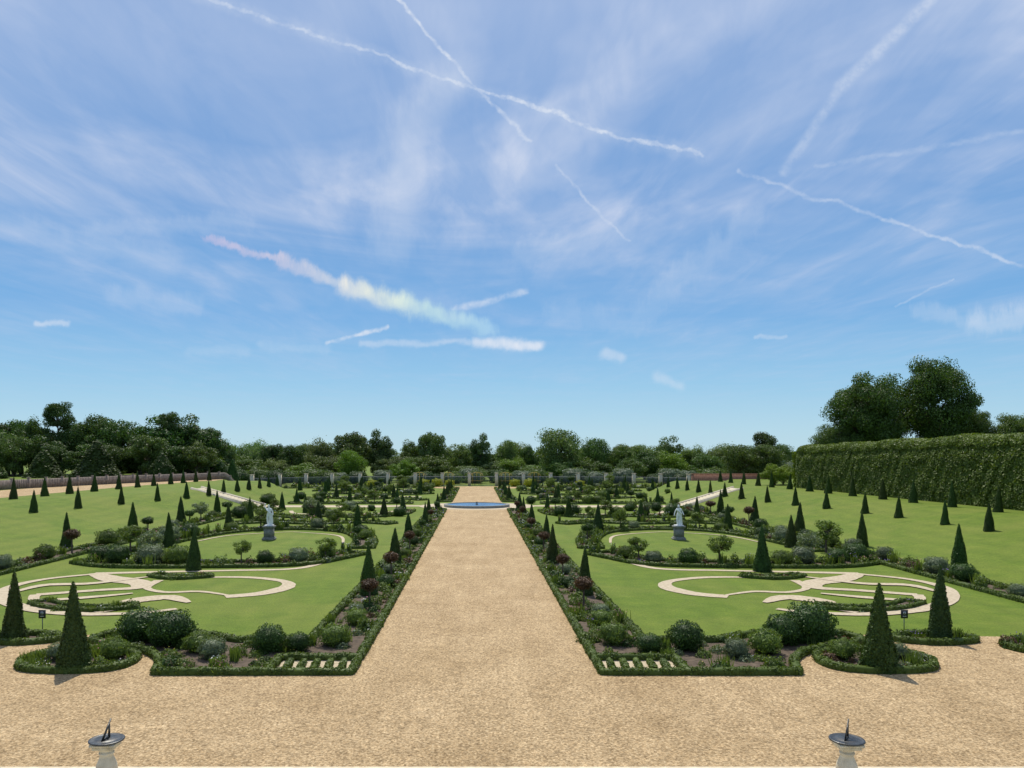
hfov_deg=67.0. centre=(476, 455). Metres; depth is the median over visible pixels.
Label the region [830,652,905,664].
border soil
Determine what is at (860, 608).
flower border
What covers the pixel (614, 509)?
round shrub
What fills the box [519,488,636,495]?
flower border
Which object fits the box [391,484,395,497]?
yew topiary
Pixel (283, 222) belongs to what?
sky
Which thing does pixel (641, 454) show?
deciduous tree
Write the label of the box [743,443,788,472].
deciduous tree
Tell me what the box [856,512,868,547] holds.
yew topiary
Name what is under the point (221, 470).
understorey shrub
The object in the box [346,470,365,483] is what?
understorey shrub
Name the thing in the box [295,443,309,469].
deciduous tree
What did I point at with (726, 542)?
standard tree
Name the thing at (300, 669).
box hedge
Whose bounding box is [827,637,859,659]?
round shrub
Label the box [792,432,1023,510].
clipped hedge
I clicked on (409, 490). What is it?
round shrub
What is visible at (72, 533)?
standard tree
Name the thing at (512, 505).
fountain circle gravel
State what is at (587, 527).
standard tree
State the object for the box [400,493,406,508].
yew topiary
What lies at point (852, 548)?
round shrub
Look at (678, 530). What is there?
marble statue
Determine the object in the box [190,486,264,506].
stone steps
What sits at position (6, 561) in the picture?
round shrub
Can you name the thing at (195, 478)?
yew topiary
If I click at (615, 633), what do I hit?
round shrub
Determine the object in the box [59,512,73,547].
yew topiary
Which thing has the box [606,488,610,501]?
yew topiary
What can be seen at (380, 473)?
understorey shrub
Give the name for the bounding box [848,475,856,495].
yew topiary
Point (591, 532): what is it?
round shrub
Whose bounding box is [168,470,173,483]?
yew topiary
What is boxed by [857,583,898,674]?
yew topiary
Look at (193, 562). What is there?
yew topiary
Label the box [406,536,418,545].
round shrub
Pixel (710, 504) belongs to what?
standard tree
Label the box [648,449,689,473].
deciduous tree
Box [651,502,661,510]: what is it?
round shrub
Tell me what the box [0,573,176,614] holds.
parterre scroll
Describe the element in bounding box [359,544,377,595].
yew topiary
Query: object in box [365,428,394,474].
deciduous tree
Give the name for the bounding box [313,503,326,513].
round shrub
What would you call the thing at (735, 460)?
deciduous tree
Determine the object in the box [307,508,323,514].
round shrub
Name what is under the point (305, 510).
yew topiary
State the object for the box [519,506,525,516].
standard tree
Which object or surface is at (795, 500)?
yew topiary
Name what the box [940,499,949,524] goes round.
yew topiary
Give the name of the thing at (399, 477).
standard tree
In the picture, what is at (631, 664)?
corner sand
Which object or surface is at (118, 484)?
yew topiary
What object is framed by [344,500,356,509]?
round shrub
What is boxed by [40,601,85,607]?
border soil
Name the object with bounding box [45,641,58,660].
round shrub
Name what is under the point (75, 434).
deciduous tree
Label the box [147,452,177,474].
yew tree
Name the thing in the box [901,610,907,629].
garden sign
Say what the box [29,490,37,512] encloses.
yew topiary
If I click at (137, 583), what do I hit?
parterre scroll
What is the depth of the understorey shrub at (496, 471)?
207.61 m
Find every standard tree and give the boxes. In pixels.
[63,528,80,553]
[117,525,144,551]
[140,516,153,530]
[184,510,194,519]
[190,501,209,520]
[221,501,232,506]
[232,540,251,562]
[252,508,268,527]
[268,498,279,510]
[303,499,320,515]
[315,537,337,557]
[319,491,325,498]
[326,508,342,525]
[336,502,348,510]
[340,475,349,481]
[340,481,351,492]
[352,505,365,514]
[352,526,360,541]
[360,578,378,606]
[361,487,367,495]
[367,489,379,501]
[382,551,398,576]
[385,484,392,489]
[392,497,399,507]
[397,475,408,482]
[398,478,406,489]
[404,530,415,549]
[419,519,425,529]
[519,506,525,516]
[526,517,534,528]
[538,531,549,548]
[545,479,554,485]
[549,497,560,505]
[556,554,569,572]
[567,476,574,483]
[573,576,593,606]
[574,491,581,501]
[581,523,593,540]
[582,485,594,493]
[584,506,595,520]
[599,500,612,514]
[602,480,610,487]
[605,475,614,481]
[612,508,626,525]
[627,490,633,495]
[627,536,649,557]
[638,501,651,510]
[669,498,680,505]
[682,509,688,518]
[691,511,706,528]
[705,500,716,512]
[706,534,733,563]
[724,506,733,512]
[743,506,753,522]
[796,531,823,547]
[814,519,843,552]
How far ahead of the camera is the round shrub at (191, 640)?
29.19 m
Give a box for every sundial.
[88,718,124,767]
[828,719,865,767]
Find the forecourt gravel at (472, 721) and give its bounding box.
[0,675,1023,766]
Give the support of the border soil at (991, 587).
on the ground
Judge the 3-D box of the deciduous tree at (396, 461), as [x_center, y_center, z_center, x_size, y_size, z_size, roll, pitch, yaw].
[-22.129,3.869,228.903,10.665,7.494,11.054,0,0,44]
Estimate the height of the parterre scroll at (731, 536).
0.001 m
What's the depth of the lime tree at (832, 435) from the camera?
138.41 m
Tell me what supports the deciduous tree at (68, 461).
on the ground
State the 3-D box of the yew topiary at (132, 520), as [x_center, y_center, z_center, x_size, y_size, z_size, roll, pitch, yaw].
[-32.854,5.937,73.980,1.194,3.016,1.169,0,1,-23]
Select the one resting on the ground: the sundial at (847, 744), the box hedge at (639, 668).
the box hedge at (639, 668)
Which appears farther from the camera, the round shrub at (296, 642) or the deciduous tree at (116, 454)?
the deciduous tree at (116, 454)
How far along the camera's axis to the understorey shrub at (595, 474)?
195.22 m
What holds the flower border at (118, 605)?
on the border soil at (49, 603)
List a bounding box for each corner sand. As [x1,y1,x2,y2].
[277,660,350,668]
[602,660,675,667]
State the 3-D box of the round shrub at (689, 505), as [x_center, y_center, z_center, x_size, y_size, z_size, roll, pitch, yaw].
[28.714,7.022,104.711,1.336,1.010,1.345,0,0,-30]
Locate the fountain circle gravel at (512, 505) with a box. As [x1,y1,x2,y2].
[419,503,533,509]
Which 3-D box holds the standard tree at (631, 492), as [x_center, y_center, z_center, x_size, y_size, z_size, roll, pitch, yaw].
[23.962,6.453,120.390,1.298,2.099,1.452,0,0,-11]
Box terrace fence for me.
[0,471,233,489]
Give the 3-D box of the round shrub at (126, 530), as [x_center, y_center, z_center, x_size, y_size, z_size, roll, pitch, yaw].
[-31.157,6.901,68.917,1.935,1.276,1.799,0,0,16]
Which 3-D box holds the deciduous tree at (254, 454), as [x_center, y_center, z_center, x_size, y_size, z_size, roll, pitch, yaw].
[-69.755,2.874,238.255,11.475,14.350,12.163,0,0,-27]
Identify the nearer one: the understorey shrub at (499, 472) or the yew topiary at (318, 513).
the yew topiary at (318, 513)
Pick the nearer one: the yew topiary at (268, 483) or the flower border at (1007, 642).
the flower border at (1007, 642)
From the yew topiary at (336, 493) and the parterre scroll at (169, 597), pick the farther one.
the yew topiary at (336, 493)
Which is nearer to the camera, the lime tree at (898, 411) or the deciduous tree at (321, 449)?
the lime tree at (898, 411)
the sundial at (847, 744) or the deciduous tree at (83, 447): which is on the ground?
the deciduous tree at (83, 447)
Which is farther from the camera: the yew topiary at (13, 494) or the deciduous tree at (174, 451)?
the deciduous tree at (174, 451)
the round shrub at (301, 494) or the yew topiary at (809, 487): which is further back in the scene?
the round shrub at (301, 494)
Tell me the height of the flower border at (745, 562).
1.019 m
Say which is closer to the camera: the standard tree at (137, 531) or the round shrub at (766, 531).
the standard tree at (137, 531)
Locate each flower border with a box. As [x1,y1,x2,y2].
[0,503,263,575]
[0,628,61,645]
[13,640,142,674]
[26,596,140,611]
[69,542,365,568]
[88,505,446,675]
[125,521,378,551]
[146,570,214,579]
[232,513,398,524]
[264,506,415,517]
[282,481,417,488]
[287,496,413,503]
[312,485,434,490]
[319,488,434,495]
[326,493,427,500]
[435,486,459,501]
[493,486,517,501]
[507,507,864,675]
[518,485,641,490]
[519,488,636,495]
[525,493,635,500]
[537,505,692,517]
[539,481,666,487]
[540,497,665,503]
[555,513,723,524]
[575,520,833,551]
[586,542,882,568]
[682,505,1023,602]
[737,571,807,579]
[811,644,939,673]
[813,597,926,612]
[891,628,981,645]
[997,631,1023,652]
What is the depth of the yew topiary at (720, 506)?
97.75 m
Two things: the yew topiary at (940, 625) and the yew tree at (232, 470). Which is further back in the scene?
the yew tree at (232, 470)
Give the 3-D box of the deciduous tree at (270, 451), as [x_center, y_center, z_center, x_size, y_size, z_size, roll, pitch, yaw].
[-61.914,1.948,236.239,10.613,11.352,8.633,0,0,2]
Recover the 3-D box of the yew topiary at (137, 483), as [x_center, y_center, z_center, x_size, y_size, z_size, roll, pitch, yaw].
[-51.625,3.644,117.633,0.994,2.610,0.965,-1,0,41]
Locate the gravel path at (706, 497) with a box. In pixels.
[679,486,743,506]
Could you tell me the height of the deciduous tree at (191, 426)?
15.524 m
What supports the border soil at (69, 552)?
on the ground
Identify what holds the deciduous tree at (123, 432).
on the ground
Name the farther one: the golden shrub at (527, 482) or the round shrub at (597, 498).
the golden shrub at (527, 482)
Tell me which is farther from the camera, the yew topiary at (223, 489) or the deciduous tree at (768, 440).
the deciduous tree at (768, 440)
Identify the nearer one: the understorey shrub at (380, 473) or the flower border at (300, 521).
the flower border at (300, 521)
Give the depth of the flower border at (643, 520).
84.59 m
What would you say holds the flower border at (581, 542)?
on the border soil
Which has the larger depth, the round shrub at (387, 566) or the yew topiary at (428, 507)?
the yew topiary at (428, 507)
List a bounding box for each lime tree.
[808,423,854,444]
[818,371,909,441]
[832,380,914,438]
[889,355,984,438]
[952,409,995,433]
[985,412,1023,433]
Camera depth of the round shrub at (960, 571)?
45.61 m
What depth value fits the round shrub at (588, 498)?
118.85 m
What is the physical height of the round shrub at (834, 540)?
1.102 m
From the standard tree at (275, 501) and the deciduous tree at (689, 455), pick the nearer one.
the standard tree at (275, 501)
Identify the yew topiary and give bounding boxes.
[0,571,29,638]
[9,477,17,498]
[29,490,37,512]
[40,477,49,495]
[55,581,92,667]
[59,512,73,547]
[65,474,73,493]
[74,487,81,507]
[90,473,97,491]
[115,473,121,488]
[118,485,124,503]
[127,502,137,526]
[135,471,140,487]
[151,471,156,485]
[154,483,160,500]
[162,512,175,547]
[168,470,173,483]
[176,497,186,521]
[181,469,185,482]
[183,481,189,497]
[185,528,201,570]
[193,469,197,481]
[206,480,211,495]
[207,468,211,480]
[213,490,220,512]
[221,479,226,492]
[223,504,232,528]
[234,478,239,491]
[246,477,251,489]
[246,498,253,519]
[258,475,261,487]
[266,475,270,486]
[275,474,279,485]
[278,492,285,509]
[293,489,299,501]
[297,478,302,490]
[302,494,307,512]
[313,501,322,519]
[323,481,327,492]
[326,479,329,489]
[334,483,338,496]
[347,487,351,500]
[353,503,361,526]
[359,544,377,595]
[379,496,387,516]
[386,527,402,563]
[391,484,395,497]
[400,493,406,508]
[402,513,412,537]
[417,481,422,494]
[422,502,428,523]
[426,498,430,514]
[435,493,440,509]
[441,486,445,499]
[503,482,506,495]
[506,485,511,499]
[516,493,521,507]
[521,497,526,513]
[527,503,535,523]
[531,482,534,492]
[543,514,549,539]
[545,492,549,508]
[546,524,558,563]
[553,488,557,498]
[564,496,572,516]
[576,547,593,595]
[592,503,603,529]
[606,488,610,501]
[614,485,618,496]
[621,479,625,489]
[637,500,644,521]
[655,487,660,501]
[675,477,679,488]
[685,478,688,489]
[693,497,700,519]
[696,479,700,491]
[708,480,711,492]
[716,490,723,512]
[718,469,722,481]
[722,483,727,496]
[723,504,732,528]
[728,469,732,482]
[738,482,744,498]
[742,472,745,483]
[749,497,759,521]
[752,525,772,572]
[755,472,760,485]
[764,486,770,501]
[769,471,774,486]
[784,515,796,547]
[786,473,792,488]
[791,486,798,504]
[794,502,805,531]
[805,475,813,491]
[822,489,830,508]
[824,475,832,493]
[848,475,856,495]
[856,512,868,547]
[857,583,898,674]
[860,492,868,513]
[878,479,886,499]
[893,496,903,517]
[908,479,918,502]
[925,564,952,638]
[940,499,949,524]
[947,480,956,506]
[950,524,967,568]
[983,502,994,531]
[992,485,1003,511]
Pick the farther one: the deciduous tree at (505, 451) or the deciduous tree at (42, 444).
the deciduous tree at (505, 451)
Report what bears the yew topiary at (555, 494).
on the border soil
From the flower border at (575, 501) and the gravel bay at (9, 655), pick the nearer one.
the gravel bay at (9, 655)
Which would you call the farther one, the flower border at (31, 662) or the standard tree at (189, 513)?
the standard tree at (189, 513)
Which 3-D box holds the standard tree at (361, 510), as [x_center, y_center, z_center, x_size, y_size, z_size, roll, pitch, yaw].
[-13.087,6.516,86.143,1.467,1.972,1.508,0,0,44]
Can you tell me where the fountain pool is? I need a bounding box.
[444,502,509,508]
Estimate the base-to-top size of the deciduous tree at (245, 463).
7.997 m
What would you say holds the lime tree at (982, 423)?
on the ground
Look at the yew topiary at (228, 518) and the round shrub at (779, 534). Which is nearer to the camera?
the round shrub at (779, 534)
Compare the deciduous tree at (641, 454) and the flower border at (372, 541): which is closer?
the flower border at (372, 541)
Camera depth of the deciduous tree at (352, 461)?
210.36 m
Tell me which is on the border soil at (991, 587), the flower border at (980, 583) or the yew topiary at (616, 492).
the flower border at (980, 583)
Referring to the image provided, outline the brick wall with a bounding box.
[691,473,767,480]
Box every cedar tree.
[40,401,77,450]
[153,411,181,447]
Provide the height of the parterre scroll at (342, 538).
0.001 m
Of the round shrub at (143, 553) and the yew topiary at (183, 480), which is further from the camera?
the yew topiary at (183, 480)
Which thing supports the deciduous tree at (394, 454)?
on the ground
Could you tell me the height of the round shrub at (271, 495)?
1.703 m
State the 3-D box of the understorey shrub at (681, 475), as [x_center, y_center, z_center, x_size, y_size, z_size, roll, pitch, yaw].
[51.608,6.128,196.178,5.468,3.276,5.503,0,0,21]
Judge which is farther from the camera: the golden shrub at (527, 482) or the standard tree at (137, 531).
the golden shrub at (527, 482)
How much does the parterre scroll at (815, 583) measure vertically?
0.001 m
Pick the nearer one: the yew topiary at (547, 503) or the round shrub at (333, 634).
the round shrub at (333, 634)
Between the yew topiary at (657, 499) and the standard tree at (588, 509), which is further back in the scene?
the yew topiary at (657, 499)
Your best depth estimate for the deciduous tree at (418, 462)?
220.55 m
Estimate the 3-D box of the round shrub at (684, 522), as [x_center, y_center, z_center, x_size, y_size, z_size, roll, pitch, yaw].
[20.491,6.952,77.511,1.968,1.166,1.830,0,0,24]
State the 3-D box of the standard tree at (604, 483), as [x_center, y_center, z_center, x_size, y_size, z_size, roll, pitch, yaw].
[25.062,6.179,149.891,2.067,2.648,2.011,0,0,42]
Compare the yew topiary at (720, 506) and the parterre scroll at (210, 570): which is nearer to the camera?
the parterre scroll at (210, 570)
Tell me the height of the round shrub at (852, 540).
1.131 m
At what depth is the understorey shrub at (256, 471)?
203.73 m
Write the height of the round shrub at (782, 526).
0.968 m
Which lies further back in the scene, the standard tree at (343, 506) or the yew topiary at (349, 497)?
the yew topiary at (349, 497)
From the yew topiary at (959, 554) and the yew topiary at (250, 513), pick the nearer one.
the yew topiary at (959, 554)
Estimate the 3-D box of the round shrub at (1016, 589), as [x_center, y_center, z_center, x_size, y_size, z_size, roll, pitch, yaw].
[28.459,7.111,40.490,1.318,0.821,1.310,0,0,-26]
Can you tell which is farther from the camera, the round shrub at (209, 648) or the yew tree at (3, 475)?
the yew tree at (3, 475)
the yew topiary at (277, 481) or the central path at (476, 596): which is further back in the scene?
the yew topiary at (277, 481)
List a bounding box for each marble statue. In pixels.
[262,503,275,539]
[671,505,685,539]
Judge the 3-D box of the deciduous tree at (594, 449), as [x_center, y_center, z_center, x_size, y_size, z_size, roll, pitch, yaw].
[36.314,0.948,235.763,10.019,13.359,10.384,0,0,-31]
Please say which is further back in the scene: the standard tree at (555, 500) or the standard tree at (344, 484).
the standard tree at (344, 484)
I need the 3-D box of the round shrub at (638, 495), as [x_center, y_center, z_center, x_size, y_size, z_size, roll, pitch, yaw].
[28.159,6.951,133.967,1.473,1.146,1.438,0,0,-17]
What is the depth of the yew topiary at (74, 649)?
26.73 m
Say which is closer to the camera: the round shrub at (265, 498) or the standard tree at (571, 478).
the round shrub at (265, 498)
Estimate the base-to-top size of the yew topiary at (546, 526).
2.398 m
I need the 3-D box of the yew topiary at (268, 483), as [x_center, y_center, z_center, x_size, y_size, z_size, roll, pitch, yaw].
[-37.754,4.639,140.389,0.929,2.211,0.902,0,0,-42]
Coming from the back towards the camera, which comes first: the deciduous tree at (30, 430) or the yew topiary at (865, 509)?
the deciduous tree at (30, 430)
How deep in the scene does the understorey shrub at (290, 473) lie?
209.79 m
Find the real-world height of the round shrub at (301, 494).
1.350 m
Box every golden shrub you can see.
[366,479,377,486]
[431,478,442,486]
[509,478,520,486]
[524,478,531,486]
[759,463,791,484]
[780,464,793,483]
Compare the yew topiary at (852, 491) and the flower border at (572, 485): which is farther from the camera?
the flower border at (572, 485)
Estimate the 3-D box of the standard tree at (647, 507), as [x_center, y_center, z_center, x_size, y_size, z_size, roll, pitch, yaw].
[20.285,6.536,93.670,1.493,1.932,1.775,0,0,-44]
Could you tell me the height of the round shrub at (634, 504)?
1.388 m
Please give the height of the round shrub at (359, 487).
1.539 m
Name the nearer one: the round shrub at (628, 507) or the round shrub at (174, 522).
the round shrub at (174, 522)
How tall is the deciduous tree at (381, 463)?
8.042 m
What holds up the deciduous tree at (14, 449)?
on the ground
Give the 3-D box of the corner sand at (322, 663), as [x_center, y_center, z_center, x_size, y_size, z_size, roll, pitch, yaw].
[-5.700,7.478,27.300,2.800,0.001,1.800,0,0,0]
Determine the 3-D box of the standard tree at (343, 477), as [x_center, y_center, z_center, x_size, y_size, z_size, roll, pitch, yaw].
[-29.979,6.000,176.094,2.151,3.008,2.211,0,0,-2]
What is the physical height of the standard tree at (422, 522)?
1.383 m
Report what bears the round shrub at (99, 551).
on the border soil at (257, 563)
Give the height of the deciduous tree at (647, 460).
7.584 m
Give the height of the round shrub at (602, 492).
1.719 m
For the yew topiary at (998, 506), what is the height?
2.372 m
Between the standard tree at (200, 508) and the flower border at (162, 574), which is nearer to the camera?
the flower border at (162, 574)
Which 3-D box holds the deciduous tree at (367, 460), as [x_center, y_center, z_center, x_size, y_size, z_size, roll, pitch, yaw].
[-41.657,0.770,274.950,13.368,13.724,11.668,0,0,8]
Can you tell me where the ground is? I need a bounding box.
[0,459,1023,636]
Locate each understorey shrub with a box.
[204,461,226,472]
[227,469,248,480]
[245,466,269,480]
[263,469,288,483]
[284,469,298,482]
[297,466,327,484]
[319,471,339,483]
[334,472,347,482]
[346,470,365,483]
[372,470,394,483]
[406,473,412,483]
[418,472,435,482]
[440,471,462,483]
[459,468,478,482]
[464,470,485,483]
[489,469,504,482]
[493,470,514,484]
[510,470,532,484]
[512,467,538,480]
[529,466,548,482]
[560,468,585,483]
[577,468,590,483]
[585,471,608,484]
[612,468,636,483]
[645,473,657,482]
[653,468,680,483]
[671,473,685,480]
[680,470,697,480]
[696,466,726,472]
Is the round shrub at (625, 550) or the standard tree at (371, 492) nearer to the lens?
the round shrub at (625, 550)
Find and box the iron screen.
[249,473,690,486]
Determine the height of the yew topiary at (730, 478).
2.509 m
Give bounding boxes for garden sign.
[39,610,45,628]
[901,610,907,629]
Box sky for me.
[0,0,1023,455]
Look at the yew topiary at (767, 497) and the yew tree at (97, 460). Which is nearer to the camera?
the yew topiary at (767, 497)
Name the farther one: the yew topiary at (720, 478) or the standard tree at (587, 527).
the yew topiary at (720, 478)
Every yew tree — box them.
[0,467,7,478]
[21,449,67,477]
[67,440,124,477]
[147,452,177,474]
[226,459,240,480]
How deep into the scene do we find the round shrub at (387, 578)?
43.58 m
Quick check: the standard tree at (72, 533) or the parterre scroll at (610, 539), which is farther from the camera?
the parterre scroll at (610, 539)
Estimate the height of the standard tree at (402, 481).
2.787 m
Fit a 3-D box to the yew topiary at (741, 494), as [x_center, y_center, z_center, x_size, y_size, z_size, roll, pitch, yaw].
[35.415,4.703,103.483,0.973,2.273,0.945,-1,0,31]
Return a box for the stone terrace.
[0,767,1023,767]
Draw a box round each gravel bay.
[0,635,154,678]
[789,635,1023,678]
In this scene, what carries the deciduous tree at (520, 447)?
on the ground
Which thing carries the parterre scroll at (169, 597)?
on the ground
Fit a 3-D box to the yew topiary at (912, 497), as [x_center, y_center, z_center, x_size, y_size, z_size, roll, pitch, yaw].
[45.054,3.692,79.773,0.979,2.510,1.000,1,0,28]
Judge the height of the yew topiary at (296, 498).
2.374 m
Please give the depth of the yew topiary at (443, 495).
125.23 m
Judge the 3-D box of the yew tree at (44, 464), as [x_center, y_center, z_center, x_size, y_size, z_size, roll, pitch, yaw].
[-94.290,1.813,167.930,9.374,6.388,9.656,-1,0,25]
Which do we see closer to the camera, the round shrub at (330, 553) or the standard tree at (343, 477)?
the round shrub at (330, 553)
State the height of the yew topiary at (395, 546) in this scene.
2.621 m
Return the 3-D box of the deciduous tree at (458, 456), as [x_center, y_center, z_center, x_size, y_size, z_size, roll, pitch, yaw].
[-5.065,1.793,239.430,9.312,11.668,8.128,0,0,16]
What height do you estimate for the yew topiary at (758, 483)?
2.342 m
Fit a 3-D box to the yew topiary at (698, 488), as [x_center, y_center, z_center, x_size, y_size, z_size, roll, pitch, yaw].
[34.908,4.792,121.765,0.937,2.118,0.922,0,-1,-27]
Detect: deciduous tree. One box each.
[0,419,38,474]
[0,420,26,473]
[0,431,19,475]
[0,435,38,475]
[8,414,52,467]
[26,434,67,467]
[48,446,82,474]
[51,420,92,471]
[75,434,112,459]
[77,413,124,445]
[90,417,148,470]
[103,444,132,471]
[118,438,152,474]
[123,434,173,473]
[135,415,188,446]
[151,445,194,473]
[165,413,205,473]
[173,440,220,472]
[179,427,232,472]
[220,443,237,465]
[228,454,268,470]
[234,441,264,463]
[245,438,271,465]
[258,443,283,465]
[264,458,292,473]
[278,444,305,469]
[284,462,314,475]
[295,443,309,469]
[303,435,336,465]
[307,455,331,470]
[323,456,360,472]
[333,431,371,470]
[333,449,367,474]
[361,442,370,472]
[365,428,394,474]
[367,448,397,465]
[370,454,392,474]
[386,456,409,477]
[388,459,419,479]
[390,447,408,460]
[396,438,423,459]
[397,457,424,471]
[415,431,446,464]
[420,455,454,473]
[440,444,463,471]
[446,443,473,470]
[453,466,489,475]
[467,432,493,467]
[478,461,504,477]
[491,457,525,472]
[493,439,520,461]
[494,441,532,463]
[518,444,540,465]
[521,464,548,474]
[532,427,584,480]
[546,460,579,480]
[564,457,605,472]
[579,461,612,472]
[580,437,612,463]
[605,443,636,471]
[609,444,630,460]
[613,460,642,475]
[615,458,647,477]
[629,444,658,475]
[632,450,656,478]
[640,455,668,476]
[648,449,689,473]
[653,435,683,457]
[679,444,704,470]
[686,451,724,472]
[699,443,727,460]
[717,443,761,472]
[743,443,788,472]
[752,431,778,450]
[773,444,795,461]
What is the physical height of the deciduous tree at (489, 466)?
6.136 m
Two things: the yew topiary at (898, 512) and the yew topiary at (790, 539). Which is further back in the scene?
the yew topiary at (898, 512)
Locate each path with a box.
[0,479,221,497]
[265,505,677,506]
[354,509,599,674]
[434,486,515,488]
[452,489,501,502]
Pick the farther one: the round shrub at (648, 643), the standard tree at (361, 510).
the standard tree at (361, 510)
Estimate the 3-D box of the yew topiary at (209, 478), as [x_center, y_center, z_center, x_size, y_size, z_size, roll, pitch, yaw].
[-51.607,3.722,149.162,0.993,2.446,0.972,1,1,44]
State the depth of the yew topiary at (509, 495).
126.03 m
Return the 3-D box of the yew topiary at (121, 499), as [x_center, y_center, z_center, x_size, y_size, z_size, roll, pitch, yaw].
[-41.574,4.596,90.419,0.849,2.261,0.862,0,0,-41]
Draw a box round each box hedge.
[267,655,362,675]
[591,654,685,675]
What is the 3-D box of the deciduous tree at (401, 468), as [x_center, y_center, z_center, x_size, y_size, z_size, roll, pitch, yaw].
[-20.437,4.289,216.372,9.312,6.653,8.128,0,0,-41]
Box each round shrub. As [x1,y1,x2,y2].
[0,553,15,570]
[31,543,60,558]
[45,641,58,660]
[87,544,108,561]
[93,528,120,545]
[99,635,131,659]
[105,544,132,563]
[114,606,163,642]
[118,525,135,535]
[132,543,166,564]
[136,529,163,546]
[144,608,198,646]
[159,525,181,539]
[162,543,188,563]
[165,519,178,525]
[179,522,199,536]
[180,631,213,652]
[196,636,228,660]
[205,510,219,517]
[224,522,239,530]
[231,505,246,517]
[239,500,253,507]
[250,622,286,652]
[256,549,274,563]
[259,494,271,502]
[262,492,276,502]
[263,517,279,527]
[284,631,313,651]
[288,546,310,561]
[298,491,304,498]
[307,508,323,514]
[309,517,324,527]
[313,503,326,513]
[314,495,323,501]
[315,546,336,557]
[315,622,352,647]
[324,509,334,517]
[342,607,367,625]
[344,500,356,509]
[347,602,364,613]
[357,485,365,489]
[357,528,373,539]
[358,524,367,529]
[367,504,375,510]
[377,574,395,587]
[379,493,388,498]
[383,563,394,573]
[393,506,407,515]
[400,548,409,556]
[404,488,412,493]
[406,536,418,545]
[413,527,422,536]
[422,483,431,491]
[526,495,535,503]
[532,527,542,535]
[534,537,545,544]
[553,505,565,514]
[558,563,572,573]
[560,576,574,586]
[571,503,582,513]
[578,528,596,537]
[581,494,593,502]
[590,603,611,613]
[590,608,613,624]
[593,495,604,502]
[596,619,630,646]
[597,489,606,496]
[609,505,621,513]
[615,545,632,557]
[623,503,633,510]
[626,501,637,509]
[628,521,640,528]
[634,632,663,652]
[635,492,642,497]
[644,550,663,561]
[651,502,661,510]
[662,503,678,515]
[664,619,705,651]
[671,520,690,527]
[677,547,701,563]
[684,503,693,508]
[712,522,727,530]
[717,513,724,517]
[722,637,751,659]
[745,627,783,654]
[753,518,768,528]
[754,526,770,535]
[762,612,807,645]
[769,550,794,563]
[772,527,787,541]
[773,525,786,530]
[783,599,838,642]
[791,546,817,564]
[797,529,812,534]
[824,535,841,546]
[826,548,849,563]
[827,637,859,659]
[841,542,871,561]
[842,538,863,546]
[874,546,893,560]
[894,641,910,659]
[922,555,950,573]
[947,563,979,581]
[1004,582,1023,596]
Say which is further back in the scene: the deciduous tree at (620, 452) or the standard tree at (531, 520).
the deciduous tree at (620, 452)
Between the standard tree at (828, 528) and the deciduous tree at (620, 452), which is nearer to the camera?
the standard tree at (828, 528)
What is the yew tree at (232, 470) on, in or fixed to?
on the ground
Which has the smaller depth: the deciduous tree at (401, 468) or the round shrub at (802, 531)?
the round shrub at (802, 531)
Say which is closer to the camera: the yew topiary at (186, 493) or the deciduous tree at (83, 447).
the yew topiary at (186, 493)
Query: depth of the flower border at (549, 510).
93.74 m
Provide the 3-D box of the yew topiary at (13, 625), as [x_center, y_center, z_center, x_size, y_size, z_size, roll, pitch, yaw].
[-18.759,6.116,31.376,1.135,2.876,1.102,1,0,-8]
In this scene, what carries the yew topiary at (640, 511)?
on the border soil
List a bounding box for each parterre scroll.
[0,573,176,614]
[19,576,146,590]
[28,593,131,599]
[37,573,152,594]
[93,595,190,612]
[96,564,319,573]
[143,580,227,594]
[199,532,276,540]
[210,576,295,597]
[303,532,344,542]
[609,532,650,542]
[630,563,857,573]
[658,576,743,597]
[696,533,757,541]
[725,580,809,594]
[763,595,856,612]
[777,573,959,614]
[801,573,916,594]
[807,576,933,590]
[821,593,925,599]
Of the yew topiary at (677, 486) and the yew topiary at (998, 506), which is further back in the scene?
the yew topiary at (677, 486)
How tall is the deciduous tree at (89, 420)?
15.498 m
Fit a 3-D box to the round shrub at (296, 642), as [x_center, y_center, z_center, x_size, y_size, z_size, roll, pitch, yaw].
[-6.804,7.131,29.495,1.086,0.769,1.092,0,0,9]
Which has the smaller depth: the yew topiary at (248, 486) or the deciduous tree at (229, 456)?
the yew topiary at (248, 486)
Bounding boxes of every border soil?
[7,517,218,568]
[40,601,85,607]
[43,654,129,666]
[100,553,353,564]
[134,538,370,548]
[602,553,850,563]
[750,524,1006,592]
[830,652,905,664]
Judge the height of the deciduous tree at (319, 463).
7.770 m
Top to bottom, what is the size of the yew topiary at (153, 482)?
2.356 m
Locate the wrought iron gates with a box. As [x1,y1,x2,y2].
[417,472,540,482]
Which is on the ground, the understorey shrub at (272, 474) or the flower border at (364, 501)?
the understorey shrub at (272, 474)
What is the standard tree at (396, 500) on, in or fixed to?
on the border soil
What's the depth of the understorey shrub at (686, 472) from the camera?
198.27 m
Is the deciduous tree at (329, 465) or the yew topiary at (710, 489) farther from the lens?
the deciduous tree at (329, 465)
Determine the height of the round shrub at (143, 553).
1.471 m
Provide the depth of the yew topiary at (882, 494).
85.46 m

